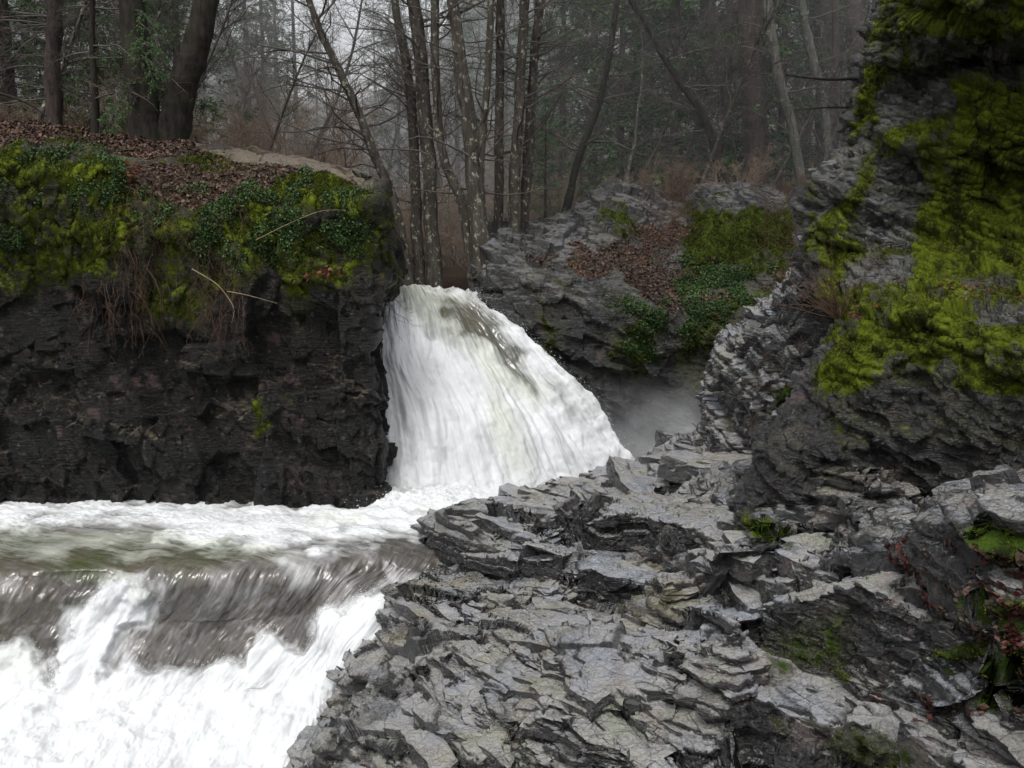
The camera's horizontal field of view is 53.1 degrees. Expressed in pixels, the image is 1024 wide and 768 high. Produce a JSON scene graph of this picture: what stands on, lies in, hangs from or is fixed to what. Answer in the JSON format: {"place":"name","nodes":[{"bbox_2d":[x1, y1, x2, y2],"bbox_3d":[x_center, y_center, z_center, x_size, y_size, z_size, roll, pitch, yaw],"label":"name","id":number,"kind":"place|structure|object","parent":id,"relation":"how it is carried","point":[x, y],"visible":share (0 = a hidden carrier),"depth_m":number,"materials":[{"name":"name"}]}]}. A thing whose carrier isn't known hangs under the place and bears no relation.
{"place":"outdoors","nodes":[
{"label":"outdoors","id":0,"kind":"place"},
{"bbox_2d":[0,122,407,508],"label":"cliff","id":1,"kind":"structure","parent":0,"point":[179,426],"depth_m":19.32,"materials":[{"name":"stone"}]},
{"bbox_2d":[17,0,87,108],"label":"tree","id":2,"kind":"object","parent":1,"relation":"on","point":[52,36],"visible":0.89,"depth_m":21.55,"materials":[{"name":"brown plant"}]},
{"bbox_2d":[0,0,119,119],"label":"bare tree","id":3,"kind":"object","parent":1,"relation":"on","point":[64,62],"visible":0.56,"depth_m":24.23,"materials":[{"name":"brown wood"}]},
{"bbox_2d":[0,0,122,125],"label":"fir tree","id":4,"kind":"object","parent":1,"relation":"on","point":[54,109],"visible":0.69,"depth_m":22.08,"materials":[{"name":"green plant"}]},
{"bbox_2d":[23,0,166,132],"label":"thin tree","id":5,"kind":"object","parent":1,"relation":"on","point":[95,112],"visible":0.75,"depth_m":21.19,"materials":[{"name":"brown plant"}]},
{"bbox_2d":[76,0,190,133],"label":"bare tree","id":6,"kind":"object","parent":1,"relation":"on","point":[163,12],"visible":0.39,"depth_m":24.34,"materials":[{"name":"brown wood"}]},
{"bbox_2d":[56,0,227,140],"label":"twin stemmed fir","id":7,"kind":"object","parent":1,"relation":"on","point":[174,120],"visible":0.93,"depth_m":21.10,"materials":[{"name":"brown plant"}]},
{"bbox_2d":[83,59,223,142],"bbox_3d":[-8.074,-5.906,22.283,2.463,2.073,3.155,3,10,19],"label":"bare shrub","id":8,"kind":"object","parent":1,"relation":"on","point":[117,99],"visible":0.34,"depth_m":21.79,"materials":[{"name":"brown plant"}]},
{"bbox_2d":[69,164,270,372],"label":"hanging roots","id":9,"kind":"object","parent":1,"relation":"hanging from","point":[151,309],"visible":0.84,"depth_m":18.66,"materials":[{"name":"red plant"}]},
{"bbox_2d":[0,139,373,276],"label":"ground cover","id":10,"kind":"object","parent":1,"relation":"on","point":[288,235],"visible":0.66,"depth_m":18.56,"materials":[{"name":"green plant"}]},
{"bbox_2d":[0,130,403,437],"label":"moss","id":11,"kind":"object","parent":1,"relation":"on","point":[207,167],"visible":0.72,"depth_m":18.64,"materials":[{"name":"plant"}]},
{"bbox_2d":[0,118,406,302],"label":"fallen leaves","id":12,"kind":"object","parent":1,"relation":"on","point":[35,125],"visible":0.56,"depth_m":19.63,"materials":[{"name":"plant"}]},
{"bbox_2d":[175,0,274,94],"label":"tree","id":13,"kind":"object","parent":1,"relation":"on","point":[223,29],"visible":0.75,"depth_m":23.25,"materials":[{"name":"brown plant"}]},
{"bbox_2d":[190,108,263,147],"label":"bare shrub","id":14,"kind":"object","parent":1,"relation":"on","point":[237,140],"visible":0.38,"depth_m":23.39,"materials":[{"name":"brown plant"}]},
{"bbox_2d":[218,27,274,147],"bbox_3d":[-7.509,-8.155,28.776,1.747,3.914,1.374,-9,13,-42],"label":"bare tree","id":15,"kind":"object","parent":1,"relation":"on","point":[252,73],"visible":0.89,"depth_m":28.85,"materials":[{"name":"grey plant"}]},
{"bbox_2d":[0,482,498,767],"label":"river","id":16,"kind":"structure","parent":0,"point":[231,577],"depth_m":16.29,"materials":[{"name":"liquid"}]},
{"bbox_2d":[219,0,447,101],"label":"sky","id":17,"kind":"structure","parent":0,"point":[341,41],"materials":[{"name":"white"}]},
{"bbox_2d":[0,0,870,290],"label":"forest ground","id":18,"kind":"structure","parent":0,"point":[454,274],"depth_m":80.67,"materials":[{"name":"soil"}]},
{"bbox_2d":[0,0,43,112],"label":"tree","id":19,"kind":"object","parent":18,"relation":"on","point":[6,78],"visible":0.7,"depth_m":24.93,"materials":[{"name":"brown plant"}]},
{"bbox_2d":[0,0,91,118],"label":"fir tree","id":20,"kind":"object","parent":18,"relation":"on","point":[24,33],"visible":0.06,"depth_m":36.16,"materials":[{"name":"green plant"}]},
{"bbox_2d":[0,0,113,125],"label":"fir tree","id":21,"kind":"object","parent":18,"relation":"on","point":[22,4],"visible":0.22,"depth_m":27.90,"materials":[{"name":"green plant"}]},
{"bbox_2d":[0,0,123,134],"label":"fir tree","id":22,"kind":"object","parent":18,"relation":"on","point":[30,71],"visible":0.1,"depth_m":31.75,"materials":[{"name":"green plant"}]},
{"bbox_2d":[37,0,125,134],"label":"bare tree","id":23,"kind":"object","parent":18,"relation":"on","point":[96,55],"visible":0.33,"depth_m":25.94,"materials":[{"name":"brown plant"}]},
{"bbox_2d":[12,0,197,133],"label":"fir tree","id":24,"kind":"object","parent":18,"relation":"on","point":[69,60],"visible":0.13,"depth_m":28.35,"materials":[{"name":"green plant"}]},
{"bbox_2d":[45,0,199,133],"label":"fir tree","id":25,"kind":"object","parent":18,"relation":"on","point":[154,31],"visible":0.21,"depth_m":26.78,"materials":[{"name":"green plant"}]},
{"bbox_2d":[70,0,203,143],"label":"bare tree","id":26,"kind":"object","parent":18,"relation":"on","point":[119,35],"visible":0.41,"depth_m":23.18,"materials":[{"name":"brown plant"}]},
{"bbox_2d":[114,0,258,143],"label":"fir tree","id":27,"kind":"object","parent":18,"relation":"on","point":[204,86],"visible":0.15,"depth_m":32.03,"materials":[{"name":"green plant"}]},
{"bbox_2d":[150,0,260,111],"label":"bare tree","id":28,"kind":"object","parent":18,"relation":"on","point":[218,14],"visible":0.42,"depth_m":26.12,"materials":[{"name":"brown wood"}]},
{"bbox_2d":[182,1,281,145],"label":"bare tree","id":29,"kind":"object","parent":18,"relation":"on","point":[225,40],"visible":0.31,"depth_m":40.82,"materials":[{"name":"plant"}]},
{"bbox_2d":[187,0,280,129],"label":"fir tree","id":30,"kind":"object","parent":18,"relation":"on","point":[222,40],"visible":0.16,"depth_m":61.63,"materials":[{"name":"green plant"}]},
{"bbox_2d":[194,1,282,142],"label":"bare tree","id":31,"kind":"object","parent":18,"relation":"on","point":[240,78],"visible":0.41,"depth_m":41.29,"materials":[{"name":"brown plant"}]},
{"bbox_2d":[205,0,286,139],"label":"fir tree","id":32,"kind":"object","parent":18,"relation":"on","point":[232,69],"visible":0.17,"depth_m":49.82,"materials":[{"name":"green plant"}]},
{"bbox_2d":[193,59,317,147],"bbox_3d":[-10.689,-10.243,39.380,4.845,4.078,6.207,-9,13,-44],"label":"bare shrub","id":33,"kind":"object","parent":18,"relation":"on","point":[273,112],"visible":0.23,"depth_m":38.80,"materials":[{"name":"brown plant"}]},
{"bbox_2d":[218,0,302,139],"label":"bare tree","id":34,"kind":"object","parent":18,"relation":"on","point":[277,25],"visible":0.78,"depth_m":38.57,"materials":[{"name":"grey plant"}]},
{"bbox_2d":[221,0,312,149],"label":"fir tree","id":35,"kind":"object","parent":18,"relation":"on","point":[261,25],"visible":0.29,"depth_m":44.01,"materials":[{"name":"green plant"}]},
{"bbox_2d":[227,66,318,151],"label":"bare shrub","id":36,"kind":"object","parent":18,"relation":"on","point":[269,119],"visible":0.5,"depth_m":34.61,"materials":[{"name":"brown plant"}]},
{"bbox_2d":[191,71,388,168],"bbox_3d":[-5.565,-6.280,27.171,5.058,4.258,6.480,5,11,26],"label":"bare shrub","id":37,"kind":"object","parent":18,"relation":"on","point":[306,146],"visible":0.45,"depth_m":27.49,"materials":[{"name":"brown plant"}]},
{"bbox_2d":[266,0,325,155],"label":"fir tree","id":38,"kind":"object","parent":18,"relation":"on","point":[292,26],"visible":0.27,"depth_m":53.74,"materials":[{"name":"green plant"}]},
{"bbox_2d":[246,0,350,150],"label":"bare tree","id":39,"kind":"object","parent":18,"relation":"on","point":[289,95],"visible":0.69,"depth_m":26.52,"materials":[{"name":"brown wood"}]},
{"bbox_2d":[297,9,367,165],"bbox_3d":[-6.326,-8.765,34.994,3.055,8.699,3.882,3,10,17],"label":"bare tree","id":40,"kind":"object","parent":18,"relation":"on","point":[332,32],"visible":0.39,"depth_m":35.32,"materials":[{"name":"grey plant"}]},
{"bbox_2d":[219,0,455,285],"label":"alder tree","id":41,"kind":"object","parent":18,"relation":"on","point":[364,130],"visible":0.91,"depth_m":24.75,"materials":[{"name":"brown plant"}]},
{"bbox_2d":[305,0,400,158],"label":"bare tree","id":42,"kind":"object","parent":18,"relation":"on","point":[350,61],"visible":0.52,"depth_m":34.52,"materials":[{"name":"brown plant"}]},
{"bbox_2d":[350,0,402,178],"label":"fir tree","id":43,"kind":"object","parent":18,"relation":"on","point":[366,67],"visible":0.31,"depth_m":71.24,"materials":[{"name":"green plant"}]},
{"bbox_2d":[297,0,480,284],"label":"alder tree","id":44,"kind":"object","parent":18,"relation":"on","point":[418,255],"visible":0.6,"depth_m":25.60,"materials":[{"name":"brown plant"}]},
{"bbox_2d":[357,0,422,212],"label":"fir tree","id":45,"kind":"object","parent":18,"relation":"on","point":[391,126],"visible":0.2,"depth_m":57.84,"materials":[{"name":"green plant"}]},
{"bbox_2d":[354,41,431,195],"bbox_3d":[-4.415,-8.799,38.212,3.465,8.461,4.954,0,10,3],"label":"bare tree","id":46,"kind":"object","parent":18,"relation":"on","point":[396,131],"visible":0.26,"depth_m":38.17,"materials":[{"name":"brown wood"}]},
{"bbox_2d":[327,143,508,262],"bbox_3d":[-3.934,-5.392,32.468,6.647,4.367,5.188,-4,11,-24],"label":"bare shrub","id":47,"kind":"object","parent":18,"relation":"on","point":[409,235],"visible":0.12,"depth_m":31.75,"materials":[{"name":"brown plant"}]},
{"bbox_2d":[325,0,534,287],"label":"alder tree","id":48,"kind":"object","parent":18,"relation":"on","point":[433,248],"visible":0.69,"depth_m":24.96,"materials":[{"name":"brown plant"}]},
{"bbox_2d":[351,0,510,263],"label":"bare tree","id":49,"kind":"object","parent":18,"relation":"on","point":[441,184],"visible":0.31,"depth_m":35.69,"materials":[{"name":"brown wood"}]},
{"bbox_2d":[8,0,871,129],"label":"wooded hillside","id":50,"kind":"structure","parent":18,"relation":"on","point":[512,42],"depth_m":94.32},
{"bbox_2d":[396,177,491,267],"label":"bare shrub","id":51,"kind":"object","parent":18,"relation":"on","point":[448,231],"visible":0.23,"depth_m":33.05,"materials":[{"name":"brown plant"}]},
{"bbox_2d":[420,0,492,201],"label":"fir tree","id":52,"kind":"object","parent":18,"relation":"on","point":[458,141],"visible":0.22,"depth_m":56.02,"materials":[{"name":"green plant"}]},
{"bbox_2d":[437,0,513,158],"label":"fir tree","id":53,"kind":"object","parent":18,"relation":"on","point":[479,9],"visible":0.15,"depth_m":68.99,"materials":[{"name":"green plant"}]},
{"bbox_2d":[402,164,564,270],"bbox_3d":[-0.699,-4.718,30.323,5.491,3.607,4.286,-3,10,-16],"label":"bare shrub","id":54,"kind":"object","parent":18,"relation":"on","point":[457,234],"visible":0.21,"depth_m":30.98,"materials":[{"name":"brown plant"}]},
{"bbox_2d":[472,0,539,181],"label":"fir tree","id":55,"kind":"object","parent":18,"relation":"on","point":[505,110],"visible":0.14,"depth_m":57.87,"materials":[{"name":"green plant"}]},
{"bbox_2d":[470,1,580,209],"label":"bare tree","id":56,"kind":"object","parent":18,"relation":"on","point":[510,46],"visible":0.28,"depth_m":34.72,"materials":[{"name":"brown plant"}]},
{"bbox_2d":[485,107,629,218],"bbox_3d":[1.697,-7.822,36.519,6.567,4.314,5.126,3,10,18],"label":"bare shrub","id":57,"kind":"object","parent":18,"relation":"on","point":[507,132],"visible":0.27,"depth_m":35.37,"materials":[{"name":"brown plant"}]},
{"bbox_2d":[507,2,608,209],"bbox_3d":[1.706,-8.645,35.691,3.457,8.440,5.760,-4,10,-24],"label":"bare tree","id":58,"kind":"object","parent":18,"relation":"on","point":[537,157],"visible":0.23,"depth_m":34.85,"materials":[{"name":"grey plant"}]},
{"bbox_2d":[485,0,642,213],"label":"fir tree","id":59,"kind":"object","parent":18,"relation":"on","point":[564,125],"visible":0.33,"depth_m":34.54,"materials":[{"name":"green plant"}]},
{"bbox_2d":[513,0,670,191],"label":"fir tree","id":60,"kind":"object","parent":18,"relation":"on","point":[613,144],"visible":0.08,"depth_m":39.46,"materials":[{"name":"green plant"}]},
{"bbox_2d":[533,0,691,208],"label":"fir tree","id":61,"kind":"object","parent":18,"relation":"on","point":[604,169],"visible":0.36,"depth_m":33.63,"materials":[{"name":"green plant"}]},
{"bbox_2d":[555,0,736,185],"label":"fir tree","id":62,"kind":"object","parent":18,"relation":"on","point":[650,81],"visible":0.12,"depth_m":38.09,"materials":[{"name":"green plant"}]},
{"bbox_2d":[579,0,744,194],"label":"fir tree","id":63,"kind":"object","parent":18,"relation":"on","point":[660,17],"visible":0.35,"depth_m":32.51,"materials":[{"name":"green plant"}]},
{"bbox_2d":[634,20,714,180],"bbox_3d":[4.926,-7.839,30.244,2.177,5.314,3.627,-3,10,-16],"label":"bare tree","id":64,"kind":"object","parent":18,"relation":"on","point":[660,138],"visible":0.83,"depth_m":30.59,"materials":[{"name":"grey plant"}]},
{"bbox_2d":[613,0,792,183],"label":"fir tree","id":65,"kind":"object","parent":18,"relation":"on","point":[684,39],"visible":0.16,"depth_m":36.38,"materials":[{"name":"green plant"}]},
{"bbox_2d":[675,0,747,191],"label":"bare tree","id":66,"kind":"object","parent":18,"relation":"on","point":[694,121],"visible":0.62,"depth_m":29.77,"materials":[{"name":"grey plant"}]},
{"bbox_2d":[623,0,809,192],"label":"fir tree","id":67,"kind":"object","parent":18,"relation":"on","point":[727,149],"visible":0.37,"depth_m":32.16,"materials":[{"name":"green plant"}]},
{"bbox_2d":[685,0,764,181],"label":"bare tree","id":68,"kind":"object","parent":18,"relation":"on","point":[722,90],"visible":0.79,"depth_m":29.36,"materials":[{"name":"grey plant"}]},
{"bbox_2d":[663,0,827,184],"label":"bare tree","id":69,"kind":"object","parent":18,"relation":"on","point":[732,103],"visible":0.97,"depth_m":28.09,"materials":[{"name":"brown wood"}]},
{"bbox_2d":[673,0,851,186],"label":"lichened tree","id":70,"kind":"object","parent":18,"relation":"on","point":[796,154],"visible":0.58,"depth_m":29.94,"materials":[{"name":"grey plant"}]},
{"bbox_2d":[720,0,823,183],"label":"fir tree","id":71,"kind":"object","parent":18,"relation":"on","point":[757,141],"visible":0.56,"depth_m":30.70,"materials":[{"name":"grey plant"}]},
{"bbox_2d":[697,0,863,191],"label":"fir tree","id":72,"kind":"object","parent":18,"relation":"on","point":[782,141],"visible":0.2,"depth_m":34.44,"materials":[{"name":"grey plant"}]},
{"bbox_2d":[720,0,863,159],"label":"lichened tree","id":73,"kind":"object","parent":18,"relation":"on","point":[801,6],"visible":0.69,"depth_m":31.66,"materials":[{"name":"grey plant"}]},
{"bbox_2d":[766,46,837,163],"bbox_3d":[8.899,-7.867,30.913,2.754,4.702,1.926,-1,10,-6],"label":"bare tree","id":74,"kind":"object","parent":18,"relation":"on","point":[810,124],"visible":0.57,"depth_m":30.87,"materials":[{"name":"grey wood"}]},
{"bbox_2d":[733,0,871,180],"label":"fir tree","id":75,"kind":"object","parent":18,"relation":"on","point":[809,131],"visible":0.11,"depth_m":38.58,"materials":[{"name":"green plant"}]},
{"bbox_2d":[760,0,873,184],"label":"bare tree","id":76,"kind":"object","parent":18,"relation":"on","point":[803,130],"visible":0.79,"depth_m":29.59,"materials":[{"name":"plant"}]},
{"bbox_2d":[799,0,845,166],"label":"background tree","id":77,"kind":"object","parent":18,"relation":"on","point":[825,18],"visible":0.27,"depth_m":34.33,"materials":[{"name":"grey plant"}]},
{"bbox_2d":[797,0,868,143],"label":"background tree","id":78,"kind":"object","parent":18,"relation":"on","point":[836,37],"visible":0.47,"depth_m":31.66,"materials":[{"name":"grey plant"}]},
{"bbox_2d":[804,0,863,96],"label":"background tree","id":79,"kind":"object","parent":18,"relation":"on","point":[853,24],"visible":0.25,"depth_m":33.31,"materials":[{"name":"grey plant"}]},
{"bbox_2d":[382,284,634,489],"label":"waterfall","id":80,"kind":"structure","parent":0,"point":[481,394],"depth_m":21.54,"materials":[{"name":"liquid"}]},
{"bbox_2d":[468,178,802,457],"bbox_3d":[5.351,-1.038,27.924,14.142,9.121,9.046,0,10,0],"label":"rock outcrop","id":81,"kind":"object","parent":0,"point":[515,284],"visible":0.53,"depth_m":24.46,"materials":[{"name":"stone"}]},
{"bbox_2d":[357,0,576,277],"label":"alder tree","id":82,"kind":"object","parent":81,"relation":"on","point":[474,142],"visible":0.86,"depth_m":24.10,"materials":[{"name":"grey plant"}]},
{"bbox_2d":[364,0,584,277],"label":"alder tree","id":83,"kind":"object","parent":81,"relation":"on","point":[455,186],"visible":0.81,"depth_m":24.49,"materials":[{"name":"grey plant"}]},
{"bbox_2d":[426,0,591,232],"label":"alder tree","id":84,"kind":"object","parent":81,"relation":"on","point":[499,187],"visible":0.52,"depth_m":25.41,"materials":[{"name":"grey plant"}]},
{"bbox_2d":[442,0,606,233],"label":"alder tree","id":85,"kind":"object","parent":81,"relation":"on","point":[514,213],"visible":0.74,"depth_m":25.05,"materials":[{"name":"grey plant"}]},
{"bbox_2d":[428,0,622,228],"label":"alder tree","id":86,"kind":"object","parent":81,"relation":"on","point":[526,180],"visible":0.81,"depth_m":25.55,"materials":[{"name":"grey plant"}]},
{"bbox_2d":[529,97,566,217],"bbox_3d":[0.966,-5.841,28.985,1.320,4.542,1.380,5,11,28],"label":"fir tree","id":87,"kind":"object","parent":81,"relation":"on","point":[546,142],"visible":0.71,"depth_m":28.88,"materials":[{"name":"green plant"}]},
{"bbox_2d":[483,0,687,212],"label":"leaning tree","id":88,"kind":"object","parent":81,"relation":"on","point":[576,165],"visible":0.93,"depth_m":28.97,"materials":[{"name":"brown plant"}]},
{"bbox_2d":[596,0,689,182],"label":"bare tree","id":89,"kind":"object","parent":81,"relation":"on","point":[633,148],"visible":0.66,"depth_m":31.24,"materials":[{"name":"grey wood"}]},
{"bbox_2d":[519,220,793,323],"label":"fallen leaves","id":90,"kind":"object","parent":81,"relation":"on","point":[648,287],"visible":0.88,"depth_m":25.10,"materials":[{"name":"plant"}]},
{"bbox_2d":[541,192,796,386],"bbox_3d":[4.503,-2.722,27.192,6.108,4.796,9.545,2,10,12],"label":"moss","id":91,"kind":"object","parent":81,"relation":"on","point":[699,223],"visible":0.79,"depth_m":25.14,"materials":[{"name":"plant"}]},
{"bbox_2d":[634,151,703,202],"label":"bare shrub","id":92,"kind":"object","parent":81,"relation":"on","point":[677,182],"visible":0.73,"depth_m":28.51,"materials":[{"name":"red plant"}]},
{"bbox_2d":[656,149,701,200],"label":"bare shrub","id":93,"kind":"object","parent":81,"relation":"on","point":[683,177],"visible":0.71,"depth_m":28.92,"materials":[{"name":"brown plant"}]},
{"bbox_2d":[576,0,793,183],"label":"crooked tree","id":94,"kind":"object","parent":81,"relation":"on","point":[700,111],"visible":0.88,"depth_m":29.30,"materials":[{"name":"brown plant"}]},
{"bbox_2d":[604,248,780,365],"bbox_3d":[4.489,-1.930,24.720,4.741,2.772,2.603,0,10,0],"label":"ground cover","id":95,"kind":"object","parent":81,"relation":"on","point":[724,278],"visible":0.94,"depth_m":24.28,"materials":[{"name":"green plant"}]},
{"bbox_2d":[670,54,744,181],"bbox_3d":[5.991,-7.619,30.614,1.932,4.716,3.218,6,11,33],"label":"bare tree","id":96,"kind":"object","parent":81,"relation":"on","point":[712,171],"visible":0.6,"depth_m":30.23,"materials":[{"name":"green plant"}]},
{"bbox_2d":[631,168,803,278],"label":"dead stems","id":97,"kind":"object","parent":81,"relation":"on","point":[689,200],"visible":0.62,"depth_m":26.02,"materials":[{"name":"red plant"}]},
{"bbox_2d":[683,143,784,188],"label":"bare shrub","id":98,"kind":"object","parent":81,"relation":"on","point":[750,173],"visible":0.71,"depth_m":28.24,"materials":[{"name":"brown plant"}]},
{"bbox_2d":[283,426,1023,767],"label":"rock shelf","id":99,"kind":"object","parent":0,"point":[623,612],"visible":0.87,"depth_m":11.16,"materials":[{"name":"stone"}]},
{"bbox_2d":[670,235,833,453],"bbox_3d":[4.010,-0.157,18.351,3.284,5.634,8.226,1,10,6],"label":"rock pillar","id":100,"kind":"object","parent":99,"relation":"on","point":[724,409],"visible":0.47,"depth_m":17.34,"materials":[{"name":"stone"}]},
{"bbox_2d":[735,518,1023,767],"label":"moss","id":101,"kind":"object","parent":99,"relation":"on","point":[843,677],"visible":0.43,"depth_m":9.23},
{"bbox_2d":[868,533,1023,724],"bbox_3d":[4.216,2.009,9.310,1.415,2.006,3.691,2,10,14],"label":"fallen leaves","id":102,"kind":"object","parent":99,"relation":"on","point":[1019,557],"visible":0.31,"depth_m":8.19,"materials":[{"name":"plant"}]},
{"bbox_2d":[726,0,1023,530],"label":"cliff","id":103,"kind":"structure","parent":0,"point":[926,429],"depth_m":13.23,"materials":[{"name":"stone"}]},
{"bbox_2d":[764,241,896,318],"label":"dry fern","id":104,"kind":"object","parent":103,"relation":"on","point":[836,314],"visible":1,"depth_m":12.86,"materials":[{"name":"brown plant"}]},
{"bbox_2d":[740,0,1023,527],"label":"moss","id":105,"kind":"object","parent":103,"relation":"on","point":[927,298],"visible":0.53,"depth_m":13.26,"materials":[{"name":"plant"}]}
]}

